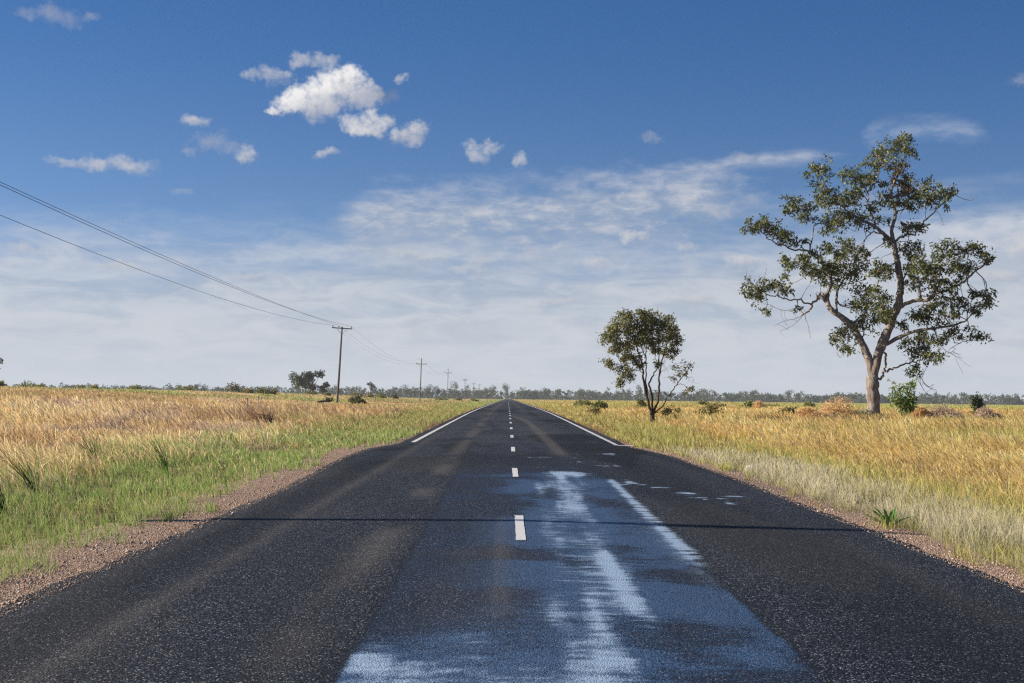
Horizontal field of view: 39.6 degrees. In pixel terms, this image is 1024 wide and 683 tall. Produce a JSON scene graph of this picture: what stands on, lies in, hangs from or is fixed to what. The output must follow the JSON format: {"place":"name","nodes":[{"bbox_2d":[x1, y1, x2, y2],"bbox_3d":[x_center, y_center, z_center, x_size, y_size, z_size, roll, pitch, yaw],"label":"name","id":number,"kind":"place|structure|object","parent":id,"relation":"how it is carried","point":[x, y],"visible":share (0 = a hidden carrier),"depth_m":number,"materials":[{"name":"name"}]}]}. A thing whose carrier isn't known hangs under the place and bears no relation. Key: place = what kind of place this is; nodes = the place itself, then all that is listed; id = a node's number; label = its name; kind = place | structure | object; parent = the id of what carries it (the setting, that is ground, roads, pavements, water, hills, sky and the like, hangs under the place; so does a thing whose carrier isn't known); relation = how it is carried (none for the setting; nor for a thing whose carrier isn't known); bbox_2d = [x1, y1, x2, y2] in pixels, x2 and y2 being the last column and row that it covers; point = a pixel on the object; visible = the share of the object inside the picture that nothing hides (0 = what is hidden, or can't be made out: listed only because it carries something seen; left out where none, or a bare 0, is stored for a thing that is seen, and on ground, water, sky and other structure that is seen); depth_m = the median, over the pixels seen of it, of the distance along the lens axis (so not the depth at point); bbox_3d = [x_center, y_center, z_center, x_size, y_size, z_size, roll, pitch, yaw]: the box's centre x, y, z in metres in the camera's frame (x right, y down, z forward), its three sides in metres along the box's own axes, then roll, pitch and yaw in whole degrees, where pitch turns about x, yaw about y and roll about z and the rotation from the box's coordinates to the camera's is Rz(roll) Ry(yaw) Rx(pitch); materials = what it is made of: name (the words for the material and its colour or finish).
{"place":"outdoors","nodes":[
{"label":"outdoors","id":0,"kind":"place"},
{"bbox_2d":[0,480,8,513],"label":"reedy weed","id":1,"kind":"object","parent":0,"point":[1,497],"visible":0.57,"depth_m":20.41,"materials":[{"name":"plant"}]},
{"bbox_2d":[0,385,1022,583],"bbox_3d":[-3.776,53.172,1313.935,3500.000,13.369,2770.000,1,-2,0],"label":"ground","id":2,"kind":"structure","parent":0,"point":[224,470],"depth_m":29.09,"materials":[{"name":"green plant"}]},
{"bbox_2d":[0,380,7,386],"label":"green shrub","id":3,"kind":"object","parent":2,"relation":"on","point":[2,383],"visible":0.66,"depth_m":239.72,"materials":[{"name":"green plant"}]},
{"bbox_2d":[2,448,39,496],"bbox_3d":[-8.108,2.169,23.434,0.609,0.845,0.579,2,-2,-30],"label":"reedy weed","id":4,"kind":"object","parent":2,"relation":"on","point":[18,468],"visible":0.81,"depth_m":23.37,"materials":[{"name":"plant"}]},
{"bbox_2d":[16,378,35,386],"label":"green shrub","id":5,"kind":"object","parent":2,"relation":"on","point":[28,385],"visible":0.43,"depth_m":329.88,"materials":[{"name":"green plant"}]},
{"bbox_2d":[67,426,99,460],"bbox_3d":[-9.883,2.412,32.922,0.681,0.904,1.023,1,-2,0],"label":"reedy weed","id":6,"kind":"object","parent":2,"relation":"on","point":[86,444],"visible":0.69,"depth_m":32.90,"materials":[{"name":"plant"}]},
{"bbox_2d":[126,384,141,389],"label":"green shrub","id":7,"kind":"object","parent":2,"relation":"on","point":[135,387],"visible":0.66,"depth_m":349.28,"materials":[{"name":"green plant"}]},
{"bbox_2d":[137,435,167,472],"bbox_3d":[-7.654,2.409,29.861,0.713,0.863,0.757,-1,-3,37],"label":"reedy weed","id":8,"kind":"object","parent":2,"relation":"on","point":[164,463],"visible":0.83,"depth_m":29.86,"materials":[{"name":"plant"}]},
{"bbox_2d":[175,384,194,390],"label":"green shrub","id":9,"kind":"object","parent":2,"relation":"on","point":[189,387],"visible":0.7,"depth_m":328.67,"materials":[{"name":"green plant"}]},
{"bbox_2d":[0,435,414,608],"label":"gravel shoulder","id":10,"kind":"object","parent":2,"relation":"on","point":[106,542],"visible":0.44,"depth_m":17.17},
{"bbox_2d":[223,382,240,392],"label":"green shrub","id":11,"kind":"object","parent":2,"relation":"on","point":[235,388],"visible":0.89,"depth_m":309.18,"materials":[{"name":"green plant"}]},
{"bbox_2d":[241,388,255,392],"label":"green shrub","id":12,"kind":"object","parent":2,"relation":"on","point":[246,390],"visible":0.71,"depth_m":304.40,"materials":[{"name":"green plant"}]},
{"bbox_2d":[0,386,498,558],"bbox_3d":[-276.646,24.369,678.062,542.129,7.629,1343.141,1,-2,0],"label":"dry grass","id":13,"kind":"structure","parent":2,"relation":"on","point":[61,412],"depth_m":58.74,"materials":[{"name":"plant"}]},
{"bbox_2d":[234,401,277,423],"bbox_3d":[-11.196,3.221,61.783,1.772,1.256,1.888,0,-2,22],"label":"dry bush","id":14,"kind":"object","parent":2,"relation":"on","point":[260,414],"visible":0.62,"depth_m":61.76,"materials":[{"name":"plant"}]},
{"bbox_2d":[255,386,270,394],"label":"green shrub","id":15,"kind":"object","parent":2,"relation":"on","point":[262,390],"visible":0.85,"depth_m":299.23,"materials":[{"name":"green plant"}]},
{"bbox_2d":[270,389,278,394],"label":"green shrub","id":16,"kind":"object","parent":2,"relation":"on","point":[273,391],"visible":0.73,"depth_m":299.42,"materials":[{"name":"green plant"}]},
{"bbox_2d":[288,371,306,392],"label":"tree","id":17,"kind":"object","parent":2,"relation":"on","point":[296,378],"visible":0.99,"depth_m":558.55,"materials":[{"name":"green plant"}]},
{"bbox_2d":[304,390,317,394],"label":"green shrub","id":18,"kind":"object","parent":2,"relation":"on","point":[309,392],"visible":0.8,"depth_m":418.78,"materials":[{"name":"green plant"}]},
{"bbox_2d":[300,369,324,391],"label":"tree","id":19,"kind":"object","parent":2,"relation":"on","point":[308,377],"visible":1,"depth_m":558.40,"materials":[{"name":"green plant"}]},
{"bbox_2d":[319,381,330,392],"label":"tree","id":20,"kind":"object","parent":2,"relation":"on","point":[326,385],"visible":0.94,"depth_m":568.84,"materials":[{"name":"green plant"}]},
{"bbox_2d":[317,395,334,403],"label":"fallen log","id":21,"kind":"object","parent":2,"relation":"on","point":[329,400],"visible":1,"depth_m":149.78,"materials":[{"name":"wood"}]},
{"bbox_2d":[332,326,351,402],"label":"power pole","id":22,"kind":"object","parent":2,"relation":"on","point":[338,382],"visible":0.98,"depth_m":186.87,"materials":[{"name":"wood"}]},
{"bbox_2d":[1,182,455,378],"bbox_3d":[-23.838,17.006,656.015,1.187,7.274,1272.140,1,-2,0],"label":"overhead wire","id":23,"kind":"object","parent":22,"relation":"attached to","point":[158,253],"visible":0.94,"depth_m":85.65,"materials":[{"name":"black metal"}]},
{"bbox_2d":[1,185,478,386],"bbox_3d":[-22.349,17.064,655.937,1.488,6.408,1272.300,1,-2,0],"label":"overhead wire","id":24,"kind":"object","parent":22,"relation":"attached to","point":[163,258],"visible":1,"depth_m":80.10,"materials":[{"name":"black metal"}]},
{"bbox_2d":[0,215,481,388],"bbox_3d":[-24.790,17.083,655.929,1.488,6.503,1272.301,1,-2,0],"label":"overhead wire","id":25,"kind":"object","parent":22,"relation":"attached to","point":[157,276],"visible":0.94,"depth_m":90.29,"materials":[{"name":"black metal"}]},
{"bbox_2d":[348,392,364,397],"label":"green shrub","id":26,"kind":"object","parent":2,"relation":"on","point":[355,393],"visible":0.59,"depth_m":379.23,"materials":[{"name":"green plant"}]},
{"bbox_2d":[347,394,366,404],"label":"dark shrub","id":27,"kind":"object","parent":2,"relation":"on","point":[358,399],"visible":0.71,"depth_m":164.56,"materials":[{"name":"green plant"}]},
{"bbox_2d":[365,392,373,396],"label":"green shrub","id":28,"kind":"object","parent":2,"relation":"on","point":[369,394],"visible":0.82,"depth_m":418.94,"materials":[{"name":"green plant"}]},
{"bbox_2d":[366,381,374,393],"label":"tree","id":29,"kind":"object","parent":2,"relation":"on","point":[371,386],"visible":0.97,"depth_m":899.11,"materials":[{"name":"green plant"}]},
{"bbox_2d":[374,392,387,398],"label":"green shrub","id":30,"kind":"object","parent":2,"relation":"on","point":[381,395],"visible":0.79,"depth_m":399.14,"materials":[{"name":"green plant"}]},
{"bbox_2d":[388,394,398,398],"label":"green shrub","id":31,"kind":"object","parent":2,"relation":"on","point":[394,396],"visible":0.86,"depth_m":419.35,"materials":[{"name":"green plant"}]},
{"bbox_2d":[400,385,409,394],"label":"gum tree","id":32,"kind":"object","parent":2,"relation":"on","point":[404,391],"visible":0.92,"depth_m":1248.43,"materials":[{"name":"green plant"}]},
{"bbox_2d":[408,387,418,397],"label":"gum tree","id":33,"kind":"object","parent":2,"relation":"on","point":[414,389],"visible":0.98,"depth_m":1149.52,"materials":[{"name":"green plant"}]},
{"bbox_2d":[416,358,421,400],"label":"power pole","id":34,"kind":"object","parent":2,"relation":"on","point":[420,381],"visible":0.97,"depth_m":363.67,"materials":[{"name":"wood"}]},
{"bbox_2d":[424,384,433,394],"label":"gum tree","id":35,"kind":"object","parent":2,"relation":"on","point":[428,392],"visible":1,"depth_m":1148.86,"materials":[{"name":"green plant"}]},
{"bbox_2d":[431,386,440,395],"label":"gum tree","id":36,"kind":"object","parent":2,"relation":"on","point":[436,390],"visible":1,"depth_m":1149.47,"materials":[{"name":"green plant"}]},
{"bbox_2d":[450,381,459,398],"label":"gum tree","id":37,"kind":"object","parent":2,"relation":"on","point":[454,387],"visible":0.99,"depth_m":1148.68,"materials":[{"name":"green plant"}]},
{"bbox_2d":[464,385,475,395],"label":"gum tree","id":38,"kind":"object","parent":2,"relation":"on","point":[468,391],"visible":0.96,"depth_m":1248.34,"materials":[{"name":"green plant"}]},
{"bbox_2d":[487,385,496,394],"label":"gum tree","id":39,"kind":"object","parent":2,"relation":"on","point":[493,389],"visible":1,"depth_m":1347.66,"materials":[{"name":"green plant"}]},
{"bbox_2d":[501,383,509,395],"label":"gum tree","id":40,"kind":"object","parent":2,"relation":"on","point":[504,386],"visible":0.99,"depth_m":1447.67,"materials":[{"name":"green plant"}]},
{"bbox_2d":[13,382,1023,404],"bbox_3d":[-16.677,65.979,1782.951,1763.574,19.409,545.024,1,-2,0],"label":"distant woodland","id":41,"kind":"object","parent":2,"relation":"on","point":[745,397],"visible":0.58,"depth_m":1583.43,"materials":[{"name":"green plant"}]},
{"bbox_2d":[516,387,528,395],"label":"gum tree","id":42,"kind":"object","parent":2,"relation":"on","point":[522,393],"visible":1,"depth_m":1398.37,"materials":[{"name":"green plant"}]},
{"bbox_2d":[529,390,537,396],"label":"gum tree","id":43,"kind":"object","parent":2,"relation":"on","point":[534,392],"visible":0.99,"depth_m":1447.93,"materials":[{"name":"green plant"}]},
{"bbox_2d":[539,387,550,396],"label":"gum tree","id":44,"kind":"object","parent":2,"relation":"on","point":[544,392],"visible":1,"depth_m":1397.96,"materials":[{"name":"green plant"}]},
{"bbox_2d":[551,388,560,397],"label":"gum tree","id":45,"kind":"object","parent":2,"relation":"on","point":[557,393],"visible":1,"depth_m":1448.80,"materials":[{"name":"green plant"}]},
{"bbox_2d":[572,399,590,406],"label":"field shrub","id":46,"kind":"object","parent":2,"relation":"on","point":[585,402],"visible":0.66,"depth_m":213.90,"materials":[{"name":"green plant"}]},
{"bbox_2d":[578,389,585,396],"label":"gum tree","id":47,"kind":"object","parent":2,"relation":"on","point":[583,391],"visible":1,"depth_m":1447.54,"materials":[{"name":"green plant"}]},
{"bbox_2d":[586,406,600,414],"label":"field shrub","id":48,"kind":"object","parent":2,"relation":"on","point":[594,410],"visible":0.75,"depth_m":119.64,"materials":[{"name":"green plant"}]},
{"bbox_2d":[586,399,607,409],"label":"field shrub","id":49,"kind":"object","parent":2,"relation":"on","point":[602,404],"visible":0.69,"depth_m":149.31,"materials":[{"name":"green plant"}]},
{"bbox_2d":[636,385,642,396],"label":"gum tree","id":50,"kind":"object","parent":2,"relation":"on","point":[640,390],"visible":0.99,"depth_m":1397.87,"materials":[{"name":"green plant"}]},
{"bbox_2d":[636,399,646,407],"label":"field shrub","id":51,"kind":"object","parent":2,"relation":"on","point":[641,402],"visible":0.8,"depth_m":174.49,"materials":[{"name":"green plant"}]},
{"bbox_2d":[595,306,697,424],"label":"gum tree","id":52,"kind":"object","parent":2,"relation":"on","point":[641,323],"visible":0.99,"depth_m":79.31,"materials":[{"name":"green plant"}]},
{"bbox_2d":[696,400,709,405],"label":"field shrub","id":53,"kind":"object","parent":2,"relation":"on","point":[701,402],"visible":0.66,"depth_m":259.43,"materials":[{"name":"green plant"}]},
{"bbox_2d":[698,388,709,398],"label":"gum tree","id":54,"kind":"object","parent":2,"relation":"on","point":[702,394],"visible":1,"depth_m":1500.00,"materials":[{"name":"green plant"}]},
{"bbox_2d":[692,401,723,417],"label":"field shrub","id":55,"kind":"object","parent":2,"relation":"on","point":[709,409],"visible":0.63,"depth_m":99.49,"materials":[{"name":"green plant"}]},
{"bbox_2d":[712,401,725,406],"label":"field shrub","id":56,"kind":"object","parent":2,"relation":"on","point":[717,403],"visible":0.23,"depth_m":189.70,"materials":[{"name":"green plant"}]},
{"bbox_2d":[738,400,752,406],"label":"field shrub","id":57,"kind":"object","parent":2,"relation":"on","point":[749,404],"visible":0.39,"depth_m":164.63,"materials":[{"name":"green plant"}]},
{"bbox_2d":[749,390,758,398],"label":"gum tree","id":58,"kind":"object","parent":2,"relation":"on","point":[756,391],"visible":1,"depth_m":1498.58,"materials":[{"name":"green plant"}]},
{"bbox_2d":[752,401,765,407],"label":"dry weed","id":59,"kind":"object","parent":2,"relation":"on","point":[757,404],"visible":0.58,"depth_m":149.59,"materials":[{"name":"brown plant"}]},
{"bbox_2d":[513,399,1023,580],"bbox_3d":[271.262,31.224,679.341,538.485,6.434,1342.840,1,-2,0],"label":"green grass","id":60,"kind":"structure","parent":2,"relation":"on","point":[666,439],"depth_m":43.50,"materials":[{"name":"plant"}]},
{"bbox_2d":[523,399,1023,569],"bbox_3d":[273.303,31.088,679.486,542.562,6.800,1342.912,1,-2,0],"label":"dry grass","id":61,"kind":"structure","parent":2,"relation":"on","point":[768,425],"depth_m":45.78,"materials":[{"name":"plant"}]},
{"bbox_2d":[775,405,797,415],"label":"field shrub","id":62,"kind":"object","parent":2,"relation":"on","point":[785,409],"visible":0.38,"depth_m":91.70,"materials":[{"name":"green plant"}]},
{"bbox_2d":[783,389,793,398],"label":"gum tree","id":63,"kind":"object","parent":2,"relation":"on","point":[788,393],"visible":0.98,"depth_m":1499.16,"materials":[{"name":"green plant"}]},
{"bbox_2d":[792,405,825,422],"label":"dry weed","id":64,"kind":"object","parent":2,"relation":"on","point":[805,411],"visible":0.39,"depth_m":83.63,"materials":[{"name":"brown plant"}]},
{"bbox_2d":[803,400,815,406],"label":"field shrub","id":65,"kind":"object","parent":2,"relation":"on","point":[812,404],"visible":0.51,"depth_m":189.63,"materials":[{"name":"green plant"}]},
{"bbox_2d":[610,437,1023,587],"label":"gravel shoulder","id":66,"kind":"object","parent":2,"relation":"on","point":[895,533],"visible":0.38,"depth_m":18.43},
{"bbox_2d":[0,443,1023,616],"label":"gravel stones","id":67,"kind":"object","parent":66,"relation":"on","point":[220,508],"visible":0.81,"depth_m":17.42,"materials":[{"name":"brown gravel"}]},
{"bbox_2d":[859,507,912,525],"bbox_3d":[5.205,2.439,19.527,0.774,0.358,0.476,1,-2,0],"label":"broadleaf weed","id":68,"kind":"object","parent":66,"relation":"on","point":[891,515],"visible":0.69,"depth_m":19.48,"materials":[{"name":"green plant"}]},
{"bbox_2d":[641,443,1023,576],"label":"feather grass","id":69,"kind":"structure","parent":2,"relation":"on","point":[814,485],"depth_m":22.56,"materials":[{"name":"plant"}]},
{"bbox_2d":[814,395,863,417],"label":"dry weed","id":70,"kind":"object","parent":2,"relation":"on","point":[834,409],"visible":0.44,"depth_m":83.51,"materials":[{"name":"brown plant"}]},
{"bbox_2d":[849,408,876,415],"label":"field shrub","id":71,"kind":"object","parent":2,"relation":"on","point":[856,410],"visible":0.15,"depth_m":87.51,"materials":[{"name":"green plant"}]},
{"bbox_2d":[738,130,998,415],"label":"gum tree","id":72,"kind":"object","parent":2,"relation":"on","point":[890,322],"visible":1,"depth_m":95.01,"materials":[{"name":"green plant"}]},
{"bbox_2d":[886,377,919,417],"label":"sapling","id":73,"kind":"object","parent":2,"relation":"on","point":[908,407],"visible":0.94,"depth_m":87.78,"materials":[{"name":"green plant"}]},
{"bbox_2d":[911,405,931,418],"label":"dry weed","id":74,"kind":"object","parent":2,"relation":"on","point":[923,410],"visible":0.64,"depth_m":83.78,"materials":[{"name":"brown plant"}]},
{"bbox_2d":[924,402,965,419],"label":"dry weed","id":75,"kind":"object","parent":2,"relation":"on","point":[944,411],"visible":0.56,"depth_m":83.66,"materials":[{"name":"brown plant"}]},
{"bbox_2d":[967,391,987,414],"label":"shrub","id":76,"kind":"object","parent":2,"relation":"on","point":[975,400],"visible":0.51,"depth_m":95.89,"materials":[{"name":"green plant"}]},
{"bbox_2d":[970,406,1004,419],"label":"dry weed","id":77,"kind":"object","parent":2,"relation":"on","point":[983,412],"visible":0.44,"depth_m":81.75,"materials":[{"name":"brown plant"}]},
{"bbox_2d":[0,399,1023,682],"bbox_3d":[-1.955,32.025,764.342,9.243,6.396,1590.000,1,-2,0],"label":"road","id":78,"kind":"structure","parent":0,"point":[408,561],"depth_m":12.44,"materials":[{"name":"black asphalt"}]},
{"bbox_2d":[412,400,501,441],"bbox_3d":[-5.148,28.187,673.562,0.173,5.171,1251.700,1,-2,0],"label":"road marking","id":79,"kind":"object","parent":78,"relation":"on","point":[443,426],"visible":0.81,"depth_m":66.23,"materials":[{"name":"paint"}]},
{"bbox_2d":[512,468,517,476],"bbox_3d":[0.066,2.768,30.146,0.126,0.001,3.250,1,-2,0],"label":"road marking","id":80,"kind":"object","parent":78,"relation":"on","point":[515,472],"visible":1,"depth_m":30.00,"materials":[{"name":"paint"}]},
{"bbox_2d":[514,515,525,539],"bbox_3d":[0.098,2.336,17.954,0.124,0.001,3.250,1,-2,0],"label":"road marking","id":81,"kind":"object","parent":78,"relation":"on","point":[519,527],"visible":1,"depth_m":17.76,"materials":[{"name":"paint"}]},
{"bbox_2d":[517,401,617,444],"bbox_3d":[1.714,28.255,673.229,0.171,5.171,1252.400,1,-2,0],"label":"road marking","id":82,"kind":"object","parent":78,"relation":"on","point":[581,428],"visible":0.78,"depth_m":65.72,"materials":[{"name":"paint"}]},
{"bbox_2d":[0,0,1023,403],"label":"sky","id":83,"kind":"structure","parent":0,"point":[474,189],"materials":[{"name":"blue"}]}
]}

